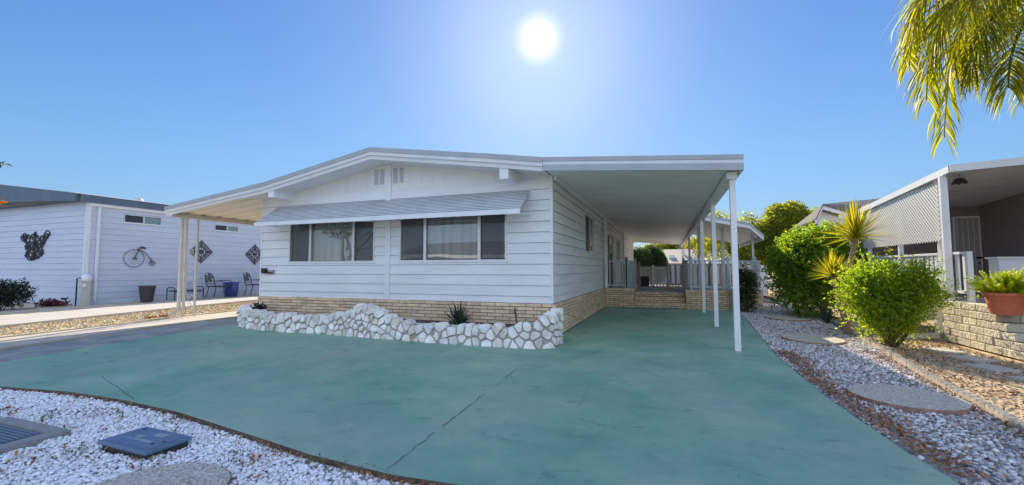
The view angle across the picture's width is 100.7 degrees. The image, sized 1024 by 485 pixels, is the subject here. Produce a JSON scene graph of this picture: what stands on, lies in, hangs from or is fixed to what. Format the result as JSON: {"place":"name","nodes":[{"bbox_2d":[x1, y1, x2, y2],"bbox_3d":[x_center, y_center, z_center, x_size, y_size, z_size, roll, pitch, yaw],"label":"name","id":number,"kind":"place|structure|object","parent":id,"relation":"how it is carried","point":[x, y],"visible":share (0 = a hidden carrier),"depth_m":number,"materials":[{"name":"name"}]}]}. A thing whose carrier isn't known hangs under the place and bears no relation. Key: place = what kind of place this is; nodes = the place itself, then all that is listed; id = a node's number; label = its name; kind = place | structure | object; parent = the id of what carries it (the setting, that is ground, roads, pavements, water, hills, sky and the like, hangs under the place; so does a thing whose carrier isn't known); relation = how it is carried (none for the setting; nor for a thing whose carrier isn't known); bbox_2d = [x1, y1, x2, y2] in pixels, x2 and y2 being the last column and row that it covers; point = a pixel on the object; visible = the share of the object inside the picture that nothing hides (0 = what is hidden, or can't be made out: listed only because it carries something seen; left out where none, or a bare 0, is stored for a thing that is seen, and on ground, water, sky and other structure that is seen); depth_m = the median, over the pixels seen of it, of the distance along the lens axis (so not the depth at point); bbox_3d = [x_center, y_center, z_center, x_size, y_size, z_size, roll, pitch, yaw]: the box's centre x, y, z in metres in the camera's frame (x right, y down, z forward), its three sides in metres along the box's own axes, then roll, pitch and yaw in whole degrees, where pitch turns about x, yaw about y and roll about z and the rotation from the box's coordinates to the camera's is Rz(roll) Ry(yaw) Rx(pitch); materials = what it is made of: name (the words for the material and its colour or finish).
{"place":"outdoors","nodes":[
{"label":"outdoors","id":0,"kind":"place"},
{"bbox_2d":[0,318,237,361],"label":"driveway apron","id":1,"kind":"object","parent":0,"point":[30,351],"visible":0.41,"depth_m":7.71,"materials":[{"name":"grey concrete"}]},
{"bbox_2d":[0,294,258,316],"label":"neighbour yard","id":2,"kind":"structure","parent":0,"point":[28,308],"depth_m":13.06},
{"bbox_2d":[0,277,38,309],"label":"round shrub","id":3,"kind":"object","parent":2,"relation":"on","point":[9,294],"visible":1,"depth_m":12.32,"materials":[{"name":"green plant"}]},
{"bbox_2d":[34,297,71,307],"bbox_3d":[-14.546,1.905,13.392,0.809,0.360,0.699,1,-4,-19],"label":"flower clump","id":4,"kind":"object","parent":2,"relation":"on","point":[48,302],"visible":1,"depth_m":13.34,"materials":[{"name":"red plant"}]},
{"bbox_2d":[75,274,92,305],"bbox_3d":[-13.874,1.538,13.757,0.300,1.030,0.369,-1,-4,20],"label":"electric meter","id":5,"kind":"object","parent":2,"relation":"on","point":[86,279],"visible":0.95,"depth_m":13.72,"materials":[{"name":"beige paint"}]},
{"bbox_2d":[0,184,260,304],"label":"mobile home","id":6,"kind":"object","parent":2,"relation":"on","point":[96,237],"visible":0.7,"depth_m":15.18,"materials":[{"name":"metal"}]},
{"bbox_2d":[20,230,50,260],"bbox_3d":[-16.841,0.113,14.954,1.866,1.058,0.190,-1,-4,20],"label":"iron wall scroll","id":7,"kind":"object","parent":6,"relation":"attached to","point":[34,248],"visible":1,"depth_m":14.92,"materials":[{"name":"brown metal"}]},
{"bbox_2d":[123,246,154,266],"bbox_3d":[-13.480,0.520,15.384,0.075,0.761,0.994,-1,-4,20],"label":"bicycle wall art","id":8,"kind":"object","parent":6,"relation":"attached to","point":[135,258],"visible":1,"depth_m":15.38,"materials":[{"name":"grey paint"}]},
{"bbox_2d":[123,214,162,225],"bbox_3d":[-13.829,-0.821,15.655,0.735,0.513,1.407,-1,-4,20],"label":"slider window","id":9,"kind":"structure","parent":6,"relation":"in","point":[128,218],"depth_m":15.53,"materials":[{"name":"glass"}]},
{"bbox_2d":[189,240,212,262],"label":"iron wall panel","id":10,"kind":"structure","parent":6,"relation":"attached to","point":[201,250],"depth_m":17.44,"materials":[{"name":"brown metal"}]},
{"bbox_2d":[214,224,238,232],"bbox_3d":[-12.757,-0.609,18.610,0.735,0.467,1.278,-1,-4,20],"label":"slider window","id":11,"kind":"structure","parent":6,"relation":"in","point":[224,228],"depth_m":18.49,"materials":[{"name":"glass"}]},
{"bbox_2d":[245,245,259,264],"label":"iron wall panel","id":12,"kind":"structure","parent":6,"relation":"attached to","point":[251,254],"depth_m":19.64,"materials":[{"name":"brown metal"}]},
{"bbox_2d":[138,286,155,301],"bbox_3d":[-13.016,1.828,15.123,0.498,0.560,0.498,-1,-4,20],"label":"planter pot","id":13,"kind":"object","parent":2,"relation":"on","point":[146,293],"visible":1,"depth_m":14.97,"materials":[{"name":"grey plastic"}]},
{"bbox_2d":[166,286,203,299],"bbox_3d":[-12.507,1.934,16.250,0.474,0.481,1.068,-1,-4,20],"label":"bench","id":14,"kind":"object","parent":2,"relation":"on","point":[175,290],"visible":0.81,"depth_m":15.94,"materials":[{"name":"black metal"}]},
{"bbox_2d":[205,272,232,297],"bbox_3d":[-11.984,1.729,17.312,0.866,1.027,0.758,0,-4,-8],"label":"patio chair","id":15,"kind":"object","parent":2,"relation":"on","point":[209,276],"visible":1,"depth_m":17.30,"materials":[{"name":"black metal"}]},
{"bbox_2d":[224,282,239,296],"bbox_3d":[-11.950,1.987,18.064,0.572,0.600,0.572,-1,-4,20],"label":"planter pot","id":16,"kind":"object","parent":2,"relation":"on","point":[234,287],"visible":0.83,"depth_m":17.87,"materials":[{"name":"blue plastic"}]},
{"bbox_2d":[243,272,259,294],"bbox_3d":[-11.421,1.823,18.869,0.866,1.027,0.758,0,-4,-8],"label":"patio chair","id":17,"kind":"object","parent":2,"relation":"on","point":[247,277],"visible":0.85,"depth_m":18.79,"materials":[{"name":"black metal"}]},
{"bbox_2d":[0,296,284,327],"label":"walkway","id":18,"kind":"structure","parent":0,"point":[28,319],"depth_m":11.58,"materials":[{"name":"concrete"}]},
{"bbox_2d":[0,388,412,484],"bbox_3d":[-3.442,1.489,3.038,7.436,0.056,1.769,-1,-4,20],"label":"white pebbles","id":19,"kind":"object","parent":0,"point":[206,447],"visible":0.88,"depth_m":2.96,"materials":[{"name":"white gravel"}]},
{"bbox_2d":[0,416,70,454],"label":"utility vault","id":20,"kind":"object","parent":19,"relation":"on","point":[16,433],"visible":0.83,"depth_m":3.27,"materials":[{"name":"grey concrete"}]},
{"bbox_2d":[98,427,191,459],"bbox_3d":[-2.671,1.474,3.089,0.563,0.106,0.314,-1,-4,20],"label":"meter box","id":21,"kind":"object","parent":19,"relation":"on","point":[145,442],"visible":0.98,"depth_m":3.03,"materials":[{"name":"blue"}]},
{"bbox_2d":[94,463,230,484],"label":"stepping stone","id":22,"kind":"object","parent":19,"relation":"on","point":[193,474],"visible":0.99,"depth_m":2.59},
{"bbox_2d":[0,408,344,471],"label":"weeds","id":23,"kind":"object","parent":19,"relation":"on","point":[149,458],"visible":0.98,"depth_m":2.94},
{"bbox_2d":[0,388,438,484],"bbox_3d":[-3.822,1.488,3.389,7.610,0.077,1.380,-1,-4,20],"label":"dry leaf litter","id":24,"kind":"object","parent":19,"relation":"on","point":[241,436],"visible":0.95,"depth_m":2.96,"materials":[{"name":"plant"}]},
{"bbox_2d":[13,273,794,305],"bbox_3d":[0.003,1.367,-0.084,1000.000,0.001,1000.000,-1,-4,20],"label":"ground","id":25,"kind":"structure","parent":0,"point":[766,300],"depth_m":18.31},
{"bbox_2d":[0,161,11,204],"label":"street tree","id":26,"kind":"object","parent":25,"relation":"on","point":[2,201],"visible":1,"depth_m":6.03,"materials":[{"name":"green plant"}]},
{"bbox_2d":[0,298,352,350],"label":"kerb strip","id":27,"kind":"object","parent":25,"relation":"on","point":[7,343],"visible":0.41,"depth_m":8.50,"materials":[{"name":"beige concrete"}]},
{"bbox_2d":[164,188,261,316],"bbox_3d":[-4.701,0.794,18.192,2.617,3.105,16.955,-1,-4,20],"label":"carport","id":28,"kind":"object","parent":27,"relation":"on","point":[231,206],"visible":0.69,"depth_m":11.00,"materials":[{"name":"grey metal"}]},
{"bbox_2d":[0,297,357,337],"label":"weedy bed","id":29,"kind":"object","parent":25,"relation":"on","point":[57,330],"visible":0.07,"depth_m":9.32,"materials":[{"name":"gravel"}]},
{"bbox_2d":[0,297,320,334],"bbox_3d":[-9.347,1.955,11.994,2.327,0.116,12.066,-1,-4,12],"label":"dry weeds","id":30,"kind":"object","parent":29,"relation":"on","point":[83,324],"visible":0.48,"depth_m":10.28,"materials":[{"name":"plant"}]},
{"bbox_2d":[633,245,652,273],"bbox_3d":[8.383,1.503,29.892,3.068,3.310,2.031,-1,-4,20],"label":"hedge tree","id":31,"kind":"object","parent":25,"relation":"on","point":[643,258],"visible":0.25,"depth_m":29.33,"materials":[{"name":"green plant"}]},
{"bbox_2d":[641,243,669,282],"bbox_3d":[10.192,1.572,30.316,2.170,3.235,2.059,-1,-4,20],"label":"hedge tree","id":32,"kind":"object","parent":25,"relation":"on","point":[659,258],"visible":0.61,"depth_m":29.88,"materials":[{"name":"green plant"}]},
{"bbox_2d":[643,239,692,249],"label":"leafy tree","id":33,"kind":"object","parent":25,"relation":"on","point":[667,246],"visible":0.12,"depth_m":48.18,"materials":[{"name":"green plant"}]},
{"bbox_2d":[659,249,730,282],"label":"house","id":34,"kind":"structure","parent":25,"relation":"on","point":[674,256],"depth_m":38.45,"materials":[{"name":"silver metal"}]},
{"bbox_2d":[684,236,748,248],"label":"leafy tree","id":35,"kind":"object","parent":25,"relation":"on","point":[694,240],"visible":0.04,"depth_m":43.86,"materials":[{"name":"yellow plant"}]},
{"bbox_2d":[691,210,764,264],"bbox_3d":[11.796,0.355,22.412,4.335,4.555,1.746,-1,-4,20],"label":"airy tree","id":36,"kind":"object","parent":25,"relation":"on","point":[727,247],"visible":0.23,"depth_m":22.52,"materials":[{"name":"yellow plant"}]},
{"bbox_2d":[0,306,959,484],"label":"driveway","id":37,"kind":"structure","parent":0,"point":[605,395],"depth_m":4.06,"materials":[{"name":"teal paint"}]},
{"bbox_2d":[236,303,563,348],"bbox_3d":[-2.740,1.496,8.387,7.642,0.632,1.203,-1,-4,20],"label":"stone planter","id":38,"kind":"object","parent":37,"relation":"on","point":[364,320],"visible":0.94,"depth_m":7.60,"materials":[{"name":"white stone"}]},
{"bbox_2d":[249,301,266,309],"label":"withered plant","id":39,"kind":"object","parent":38,"relation":"on","point":[259,306],"visible":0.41,"depth_m":9.66,"materials":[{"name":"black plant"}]},
{"bbox_2d":[438,299,479,324],"bbox_3d":[-0.948,1.324,7.825,0.860,0.575,0.893,1,-4,-22],"label":"yucca","id":40,"kind":"object","parent":38,"relation":"in","point":[458,318],"visible":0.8,"depth_m":7.76,"materials":[{"name":"green plant"}]},
{"bbox_2d":[239,147,633,332],"bbox_3d":[0.942,0.551,19.091,7.449,3.739,22.455,-1,-4,20],"label":"mobile home","id":41,"kind":"object","parent":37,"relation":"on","point":[409,231],"visible":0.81,"depth_m":8.93,"materials":[{"name":"paint"}]},
{"bbox_2d":[261,268,273,273],"bbox_3d":[-5.884,0.685,10.210,0.384,0.132,0.136,-1,-4,20],"label":"nameplate holder","id":42,"kind":"object","parent":41,"relation":"attached to","point":[264,270],"visible":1,"depth_m":10.20,"materials":[{"name":"black metal"}]},
{"bbox_2d":[287,221,374,263],"bbox_3d":[-4.035,-0.066,10.009,2.654,1.285,0.735,-1,-4,20],"label":"window","id":43,"kind":"structure","parent":41,"relation":"in","point":[339,242],"depth_m":9.79,"materials":[{"name":"glass"}]},
{"bbox_2d":[398,214,507,262],"bbox_3d":[-1.135,-0.136,8.963,2.646,1.285,0.735,-1,-4,20],"label":"window","id":44,"kind":"structure","parent":41,"relation":"in","point":[483,238],"depth_m":8.73,"materials":[{"name":"glass"}]},
{"bbox_2d":[576,213,595,256],"bbox_3d":[1.862,-0.209,11.989,0.735,1.220,1.750,-1,-4,20],"label":"window","id":45,"kind":"structure","parent":41,"relation":"in","point":[589,222],"depth_m":11.88,"materials":[{"name":"glass"}]},
{"bbox_2d":[599,233,613,288],"bbox_3d":[3.402,0.673,16.198,0.735,2.130,2.600,-1,-4,20],"label":"sliding door","id":46,"kind":"structure","parent":41,"relation":"in","point":[610,238],"depth_m":16.61,"materials":[{"name":"metal"}]},
{"bbox_2d":[616,239,620,263],"bbox_3d":[4.726,0.408,18.930,0.085,1.070,1.640,-1,-4,20],"label":"window","id":47,"kind":"structure","parent":41,"relation":"in","point":[617,241],"depth_m":18.93,"materials":[{"name":"glass"}]},
{"bbox_2d":[542,154,743,351],"bbox_3d":[5.816,0.716,17.316,3.111,3.212,22.455,-1,-4,20],"label":"carport","id":48,"kind":"object","parent":37,"relation":"on","point":[667,199],"visible":0.94,"depth_m":8.41,"materials":[{"name":"grey metal"}]},
{"bbox_2d":[622,233,624,264],"bbox_3d":[5.246,0.763,19.999,0.100,2.450,0.100,-1,-4,20],"label":"porch post","id":49,"kind":"object","parent":48,"relation":"attached to","point":[623,247],"visible":0.34,"depth_m":19.99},
{"bbox_2d":[0,0,1023,249],"label":"sky","id":50,"kind":"structure","parent":0,"point":[170,102],"materials":[{"name":"blue"}]},
{"bbox_2d":[605,283,680,290],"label":"yard","id":51,"kind":"structure","parent":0,"point":[651,283],"depth_m":23.89,"materials":[{"name":"concrete"}]},
{"bbox_2d":[640,276,649,285],"bbox_3d":[6.056,1.773,19.378,0.440,0.455,0.340,-1,-4,20],"label":"crate stack","id":52,"kind":"object","parent":51,"relation":"on","point":[645,281],"visible":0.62,"depth_m":19.23,"materials":[{"name":"grey"}]},
{"bbox_2d":[612,265,682,287],"bbox_3d":[6.589,1.823,20.940,3.735,1.445,0.136,-1,-4,20],"label":"lattice fence","id":53,"kind":"object","parent":51,"relation":"on","point":[652,277],"visible":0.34,"depth_m":20.73,"materials":[{"name":"white"}]},
{"bbox_2d":[687,258,750,263],"bbox_3d":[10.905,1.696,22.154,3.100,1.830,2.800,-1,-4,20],"label":"fence rail","id":54,"kind":"object","parent":51,"relation":"on","point":[718,262],"visible":0.15,"depth_m":21.56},
{"bbox_2d":[688,265,768,295],"bbox_3d":[9.757,1.711,19.266,3.400,1.350,0.080,-1,-4,20],"label":"vinyl fence","id":55,"kind":"object","parent":51,"relation":"on","point":[762,274],"visible":0.11,"depth_m":18.96,"materials":[{"name":"white plastic"}]},
{"bbox_2d":[606,286,763,310],"bbox_3d":[6.163,1.909,15.447,4.822,0.649,4.592,-1,-4,20],"label":"brick porch","id":56,"kind":"object","parent":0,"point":[658,297],"visible":0.73,"depth_m":13.74,"materials":[{"name":"brown brick"}]},
{"bbox_2d":[604,218,607,287],"bbox_3d":[3.158,0.353,14.239,0.100,2.330,0.100,-1,-4,20],"label":"porch post","id":57,"kind":"object","parent":56,"relation":"on","point":[606,252],"visible":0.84,"depth_m":14.20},
{"bbox_2d":[608,257,626,287],"bbox_3d":[3.468,0.988,14.099,0.735,1.035,0.105,-1,-4,20],"label":"porch railing","id":58,"kind":"object","parent":56,"relation":"on","point":[622,284],"visible":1,"depth_m":14.03,"materials":[{"name":"white metal"}]},
{"bbox_2d":[621,262,640,285],"bbox_3d":[5.106,1.354,18.203,0.795,1.050,0.105,-1,-4,20],"label":"porch railing","id":59,"kind":"object","parent":56,"relation":"on","point":[638,275],"visible":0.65,"depth_m":18.10,"materials":[{"name":"white metal"}]},
{"bbox_2d":[626,257,636,288],"bbox_3d":[4.191,1.093,14.815,0.152,1.160,1.968,-2,-4,24],"label":"porch railing","id":60,"kind":"object","parent":56,"relation":"on","point":[631,281],"visible":0.82,"depth_m":14.57,"materials":[{"name":"white metal"}]},
{"bbox_2d":[682,257,688,289],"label":"porch railing","id":61,"kind":"object","parent":56,"relation":"on","point":[685,273],"visible":0.98,"depth_m":14.29,"materials":[{"name":"white metal"}]},
{"bbox_2d":[666,261,741,286],"bbox_3d":[7.777,1.290,17.239,2.835,1.050,0.105,-1,-4,20],"label":"porch railing","id":62,"kind":"object","parent":56,"relation":"on","point":[668,275],"visible":0.46,"depth_m":17.29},
{"bbox_2d":[689,256,730,289],"bbox_3d":[6.120,0.944,13.141,1.155,1.055,0.105,-1,-4,20],"label":"porch railing","id":63,"kind":"object","parent":56,"relation":"on","point":[727,260],"visible":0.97,"depth_m":13.15,"materials":[{"name":"grey paint"}]},
{"bbox_2d":[693,216,763,289],"bbox_3d":[7.925,0.533,15.681,1.985,2.370,7.111,-1,-4,20],"label":"patio awning","id":64,"kind":"object","parent":56,"relation":"on","point":[748,233],"visible":0.72,"depth_m":14.62,"materials":[{"name":"metal"}]},
{"bbox_2d":[738,256,760,290],"bbox_3d":[7.704,0.987,13.617,0.569,1.050,2.435,-3,-5,43],"label":"porch railing","id":65,"kind":"object","parent":56,"relation":"on","point":[754,262],"visible":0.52,"depth_m":13.07,"materials":[{"name":"grey paint"}]},
{"bbox_2d":[792,198,880,243],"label":"gable house","id":66,"kind":"structure","parent":0,"point":[822,211],"depth_m":14.52,"materials":[{"name":"grey"}]},
{"bbox_2d":[740,304,1023,484],"bbox_3d":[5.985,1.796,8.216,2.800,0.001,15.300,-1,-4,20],"label":"side gravel bed","id":67,"kind":"object","parent":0,"point":[950,474],"visible":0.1,"depth_m":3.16,"materials":[{"name":"grey gravel"}]},
{"bbox_2d":[728,264,764,311],"bbox_3d":[6.817,1.329,12.348,0.980,1.445,0.968,-1,-4,20],"label":"dark shrub","id":68,"kind":"object","parent":67,"relation":"on","point":[748,282],"visible":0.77,"depth_m":12.22,"materials":[{"name":"green plant"}]},
{"bbox_2d":[765,315,811,321],"bbox_3d":[6.951,1.917,10.683,0.997,0.058,1.154,-1,-4,20],"label":"stepping stone","id":69,"kind":"object","parent":67,"relation":"on","point":[788,318],"visible":0.81,"depth_m":10.46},
{"bbox_2d":[781,333,845,345],"bbox_3d":[5.340,1.727,7.547,0.922,0.058,1.128,-1,-4,20],"label":"stepping stone","id":70,"kind":"object","parent":67,"relation":"on","point":[815,339],"visible":0.9,"depth_m":7.41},
{"bbox_2d":[806,247,856,334],"bbox_3d":[6.193,0.938,8.132,1.030,1.712,0.992,-1,-4,20],"label":"yucca","id":71,"kind":"object","parent":67,"relation":"on","point":[830,267],"visible":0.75,"depth_m":8.12,"materials":[{"name":"green plant"}]},
{"bbox_2d":[809,196,901,332],"bbox_3d":[6.598,0.431,8.162,1.443,2.707,1.452,1,-4,-19],"label":"yucca","id":72,"kind":"object","parent":67,"relation":"on","point":[853,228],"visible":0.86,"depth_m":8.16,"materials":[{"name":"green plant"}]},
{"bbox_2d":[743,305,1023,484],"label":"fallen leaves","id":73,"kind":"object","parent":67,"relation":"on","point":[882,423],"visible":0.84,"depth_m":3.71,"materials":[{"name":"brown plant"}]},
{"bbox_2d":[846,384,972,415],"bbox_3d":[3.831,1.520,4.132,0.901,0.058,0.854,-1,-4,20],"label":"stepping stone","id":74,"kind":"object","parent":67,"relation":"on","point":[912,399],"visible":0.93,"depth_m":4.03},
{"bbox_2d":[767,289,1023,420],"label":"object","id":75,"kind":"structure","parent":0,"point":[998,402],"depth_m":5.66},
{"bbox_2d":[738,199,839,273],"bbox_3d":[13.390,0.195,20.673,4.687,4.653,2.668,-1,-4,20],"label":"broadleaf tree","id":76,"kind":"object","parent":75,"relation":"on","point":[778,220],"visible":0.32,"depth_m":20.46,"materials":[{"name":"green plant"}]},
{"bbox_2d":[755,216,878,318],"bbox_3d":[8.159,0.616,11.270,2.821,2.767,2.795,0,-4,-1],"label":"shrub","id":77,"kind":"object","parent":75,"relation":"on","point":[794,252],"visible":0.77,"depth_m":11.02,"materials":[{"name":"green plant"}]},
{"bbox_2d":[814,311,854,331],"bbox_3d":[7.565,1.878,10.087,0.128,0.090,4.335,-2,-4,27],"label":"edging timber","id":78,"kind":"object","parent":75,"relation":"on","point":[838,325],"visible":0.25,"depth_m":9.38,"materials":[{"name":"brown wood"}]},
{"bbox_2d":[811,301,858,328],"bbox_3d":[6.540,1.499,8.812,0.837,0.559,1.064,2,-4,-27],"label":"yucca","id":79,"kind":"object","parent":75,"relation":"on","point":[826,317],"visible":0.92,"depth_m":8.77,"materials":[{"name":"green plant"}]},
{"bbox_2d":[861,336,875,345],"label":"edging block","id":80,"kind":"structure","parent":75,"relation":"on","point":[868,340],"depth_m":7.25,"materials":[{"name":"concrete"}]},
{"bbox_2d":[873,342,886,351],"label":"edging block","id":81,"kind":"structure","parent":75,"relation":"on","point":[877,345],"depth_m":6.71,"materials":[{"name":"concrete"}]},
{"bbox_2d":[882,348,897,358],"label":"edging block","id":82,"kind":"structure","parent":75,"relation":"on","point":[890,353],"depth_m":6.17,"materials":[{"name":"concrete"}]},
{"bbox_2d":[819,249,978,347],"bbox_3d":[6.244,0.907,7.006,1.773,1.634,1.635,1,-4,-24],"label":"flowering shrub","id":83,"kind":"object","parent":75,"relation":"on","point":[879,293],"visible":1,"depth_m":6.82,"materials":[{"name":"green plant"}]},
{"bbox_2d":[893,355,911,365],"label":"edging block","id":84,"kind":"structure","parent":75,"relation":"on","point":[899,359],"depth_m":5.71,"materials":[{"name":"concrete"}]},
{"bbox_2d":[907,363,929,377],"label":"edging block","id":85,"kind":"structure","parent":75,"relation":"on","point":[916,369],"depth_m":5.18,"materials":[{"name":"concrete"}]},
{"bbox_2d":[924,373,951,388],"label":"edging block","id":86,"kind":"structure","parent":75,"relation":"on","point":[942,383],"depth_m":4.66,"materials":[{"name":"concrete"}]},
{"bbox_2d":[855,330,1023,419],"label":"leaf mulch","id":87,"kind":"object","parent":75,"relation":"on","point":[970,378],"visible":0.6,"depth_m":5.32,"materials":[{"name":"brown plant"}]},
{"bbox_2d":[857,331,1023,418],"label":"dirt stones","id":88,"kind":"object","parent":75,"relation":"on","point":[982,383],"visible":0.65,"depth_m":5.32,"materials":[{"name":"gravel"}]},
{"bbox_2d":[921,348,968,353],"bbox_3d":[6.628,1.668,6.500,0.340,0.042,0.380,0,-4,0],"label":"paver","id":89,"kind":"object","parent":75,"relation":"on","point":[944,350],"visible":0.79,"depth_m":6.46,"materials":[{"name":"concrete"}]},
{"bbox_2d":[884,0,1023,161],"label":"palm tree","id":90,"kind":"object","parent":75,"relation":"on","point":[961,51],"visible":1,"depth_m":4.87,"materials":[{"name":"green plant"}]},
{"bbox_2d":[946,385,991,410],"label":"edging block","id":91,"kind":"structure","parent":75,"relation":"on","point":[973,398],"depth_m":4.07,"materials":[{"name":"concrete"}]},
{"bbox_2d":[946,355,999,362],"bbox_3d":[6.434,1.634,5.933,0.340,0.042,0.380,0,-4,0],"label":"paver","id":92,"kind":"object","parent":75,"relation":"on","point":[967,358],"visible":0.86,"depth_m":5.88,"materials":[{"name":"concrete"}]},
{"bbox_2d":[943,300,1023,360],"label":"retaining wall","id":93,"kind":"structure","parent":75,"relation":"on","point":[977,325],"depth_m":6.49,"materials":[{"name":"grey concrete"}]},
{"bbox_2d":[858,157,1023,300],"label":"porch house","id":94,"kind":"structure","parent":93,"relation":"on","point":[986,210],"depth_m":9.01,"materials":[{"name":"grey paint"}]},
{"bbox_2d":[871,253,939,286],"bbox_3d":[8.263,0.620,9.007,0.070,0.705,2.700,-1,-4,20],"label":"porch railing","id":95,"kind":"object","parent":94,"relation":"attached to","point":[921,256],"visible":0.24,"depth_m":8.36,"materials":[{"name":"white metal"}]},
{"bbox_2d":[899,175,952,338],"bbox_3d":[7.323,0.295,7.620,0.700,2.902,0.380,-1,-4,20],"label":"post","id":96,"kind":"object","parent":94,"relation":"attached to","point":[944,223],"visible":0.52,"depth_m":7.39,"materials":[{"name":"white metal"}]},
{"bbox_2d":[951,176,967,184],"bbox_3d":[8.028,-1.161,7.603,0.213,0.220,0.218,-1,-4,20],"label":"ceiling lamp","id":97,"kind":"object","parent":94,"relation":"hanging from","point":[958,181],"visible":0.99,"depth_m":7.56,"materials":[{"name":"brown metal"}]},
{"bbox_2d":[954,218,982,289],"bbox_3d":[10.707,0.269,9.925,0.430,1.700,0.054,-1,-4,20],"label":"door","id":98,"kind":"structure","parent":94,"relation":"in","point":[966,229],"depth_m":9.95,"materials":[{"name":"black metal"}]},
{"bbox_2d":[985,257,1023,281],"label":"storage cabinet","id":99,"kind":"object","parent":94,"relation":"on","point":[1000,264],"visible":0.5,"depth_m":7.06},
{"bbox_2d":[951,251,975,301],"bbox_3d":[7.633,0.577,7.178,0.075,0.840,0.428,-1,-4,20],"label":"porch railing","id":100,"kind":"object","parent":93,"relation":"on","point":[967,262],"visible":0.91,"depth_m":7.04,"materials":[{"name":"white metal"}]},
{"bbox_2d":[963,267,1023,315],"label":"potted fern","id":101,"kind":"object","parent":93,"relation":"on","point":[1002,292],"visible":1,"depth_m":6.05,"materials":[{"name":"plant"}]},
{"bbox_2d":[962,363,1021,372],"bbox_3d":[6.088,1.601,5.389,0.340,0.042,0.380,0,-4,0],"label":"paver","id":102,"kind":"object","parent":75,"relation":"on","point":[991,367],"visible":0.93,"depth_m":5.35,"materials":[{"name":"concrete"}]},
{"bbox_2d":[985,404,1023,427],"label":"edging block","id":103,"kind":"structure","parent":75,"relation":"on","point":[1000,413],"depth_m":3.55,"materials":[{"name":"concrete"}]},
{"bbox_2d":[1006,376,1023,381],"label":"paver","id":104,"kind":"object","parent":75,"relation":"on","point":[1020,378],"visible":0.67,"depth_m":4.86,"materials":[{"name":"concrete"}]},
{"bbox_2d":[1016,423,1023,434],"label":"edging block","id":105,"kind":"structure","parent":75,"relation":"on","point":[1020,426],"depth_m":3.29,"materials":[{"name":"concrete"}]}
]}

